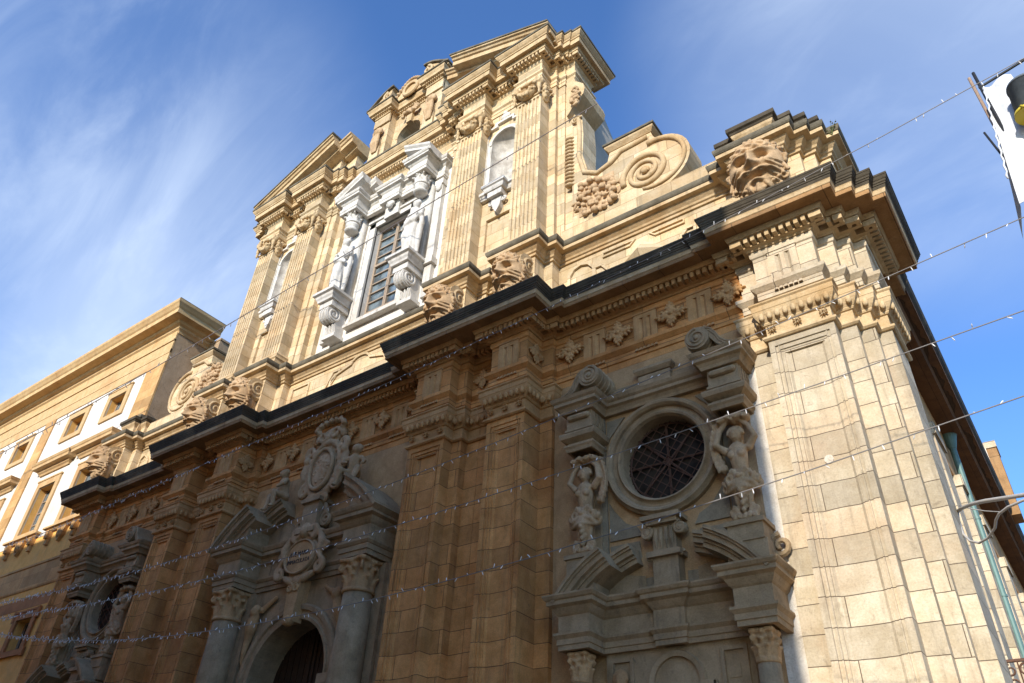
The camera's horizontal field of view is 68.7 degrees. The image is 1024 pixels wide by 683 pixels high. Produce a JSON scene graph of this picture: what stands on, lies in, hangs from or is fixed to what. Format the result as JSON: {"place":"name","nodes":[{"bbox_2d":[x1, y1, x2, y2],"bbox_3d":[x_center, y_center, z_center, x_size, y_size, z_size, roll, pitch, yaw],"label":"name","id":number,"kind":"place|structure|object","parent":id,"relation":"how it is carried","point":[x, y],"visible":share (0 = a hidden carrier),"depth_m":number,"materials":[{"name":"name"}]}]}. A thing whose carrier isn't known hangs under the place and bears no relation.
{"place":"outdoors","nodes":[
{"label":"outdoors","id":0,"kind":"place"},
{"bbox_2d":[0,297,229,682],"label":"palazzo","id":1,"kind":"structure","parent":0,"point":[39,472],"depth_m":34.17,"materials":[{"name":"yellow paint"}]},
{"bbox_2d":[0,475,19,509],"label":"window","id":2,"kind":"structure","parent":1,"relation":"in","point":[7,484],"depth_m":36.36,"materials":[{"name":"beige stone"}]},
{"bbox_2d":[4,433,36,470],"bbox_3d":[-25.159,5.763,38.559,2.060,1.610,0.475,-22,-43,30],"label":"window","id":3,"kind":"structure","parent":1,"relation":"in","point":[9,465],"depth_m":38.40,"materials":[{"name":"beige stone"}]},
{"bbox_2d":[0,605,42,658],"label":"window","id":4,"kind":"structure","parent":1,"relation":"in","point":[20,647],"depth_m":28.04,"materials":[{"name":"beige stone"}]},
{"bbox_2d":[2,447,76,560],"bbox_3d":[-21.056,7.302,33.259,3.480,4.650,0.840,-22,-43,30],"label":"window","id":5,"kind":"structure","parent":1,"relation":"in","point":[63,458],"depth_m":33.57,"materials":[{"name":"beige stone"}]},
{"bbox_2d":[57,404,93,443],"bbox_3d":[-20.756,4.025,35.859,2.060,1.610,0.475,-22,-43,30],"label":"window","id":6,"kind":"structure","parent":1,"relation":"in","point":[85,411],"depth_m":35.72,"materials":[{"name":"beige stone"}]},
{"bbox_2d":[42,426,121,545],"bbox_3d":[-18.188,6.169,31.500,3.480,4.650,0.840,-22,-43,30],"label":"window","id":7,"kind":"structure","parent":1,"relation":"in","point":[84,448],"depth_m":31.86,"materials":[{"name":"beige stone"}]},
{"bbox_2d":[97,381,134,424],"bbox_3d":[-17.888,2.892,34.100,2.060,1.610,0.475,-22,-43,30],"label":"window","id":8,"kind":"structure","parent":1,"relation":"in","point":[120,406],"depth_m":34.02,"materials":[{"name":"beige stone"}]},
{"bbox_2d":[0,217,1023,605],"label":"light string","id":9,"kind":"object","parent":1,"relation":"attached to","point":[522,431],"visible":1,"depth_m":9.90,"materials":[{"name":"plastic"}]},
{"bbox_2d":[1,395,1023,643],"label":"light string","id":10,"kind":"object","parent":1,"relation":"attached to","point":[521,557],"visible":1,"depth_m":7.51,"materials":[{"name":"plastic"}]},
{"bbox_2d":[1,310,1023,620],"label":"light string","id":11,"kind":"object","parent":1,"relation":"attached to","point":[529,482],"visible":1,"depth_m":8.79,"materials":[{"name":"plastic"}]},
{"bbox_2d":[4,58,1023,548],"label":"light string","id":12,"kind":"object","parent":1,"relation":"hanging from","point":[530,316],"visible":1,"depth_m":13.25,"materials":[{"name":"plastic"}]},
{"bbox_2d":[0,0,1023,533],"label":"sky","id":13,"kind":"structure","parent":0,"point":[141,140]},
{"bbox_2d":[15,19,1023,682],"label":"church","id":14,"kind":"structure","parent":0,"point":[873,565],"depth_m":16.98,"materials":[{"name":"beige stone"}]},
{"bbox_2d":[80,566,128,643],"bbox_3d":[-13.032,8.571,24.312,2.440,2.440,0.520,-22,-43,30],"label":"round window","id":15,"kind":"structure","parent":14,"relation":"in","point":[95,619],"depth_m":24.70,"materials":[{"name":"grey stone"}]},
{"bbox_2d":[0,103,596,453],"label":"light string","id":16,"kind":"object","parent":14,"relation":"attached to","point":[27,438],"visible":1,"depth_m":26.29,"materials":[{"name":"plastic"}]},
{"bbox_2d":[273,628,323,682],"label":"door","id":17,"kind":"structure","parent":14,"relation":"in","point":[307,672],"depth_m":18.43,"materials":[{"name":"brown wood"}]},
{"bbox_2d":[342,185,417,331],"bbox_3d":[-4.365,-3.125,25.993,2.600,5.839,0.797,-22,-43,30],"label":"window","id":18,"kind":"structure","parent":14,"relation":"in","point":[383,295],"depth_m":26.21,"materials":[{"name":"white stone"}]},
{"bbox_2d":[606,397,722,515],"bbox_3d":[2.965,2.254,14.501,2.440,2.440,0.520,-22,-43,30],"label":"round window","id":19,"kind":"structure","parent":14,"relation":"in","point":[673,473],"depth_m":14.63,"materials":[{"name":"grey stone"}]},
{"bbox_2d":[827,120,835,134],"bbox_3d":[6.916,-4.593,16.256,0.189,0.300,0.361,2,-36,1],"label":"weed","id":20,"kind":"object","parent":14,"relation":"on","point":[831,129],"visible":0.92,"depth_m":16.19,"materials":[{"name":"green plant"}]},
{"bbox_2d":[957,493,1023,543],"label":"service cable","id":21,"kind":"object","parent":14,"relation":"attached to","point":[988,500],"visible":0.91,"depth_m":10.86,"materials":[{"name":"grey plastic"}]},
{"bbox_2d":[968,59,1023,236],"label":"traffic light","id":22,"kind":"object","parent":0,"point":[1006,127],"visible":0.9,"depth_m":13.13,"materials":[{"name":"white metal"}]},
{"bbox_2d":[1006,73,1023,125],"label":"lamp","id":23,"kind":"object","parent":22,"relation":"hanging from","point":[1015,90],"visible":1,"depth_m":12.77,"materials":[{"name":"metal"}]}
]}

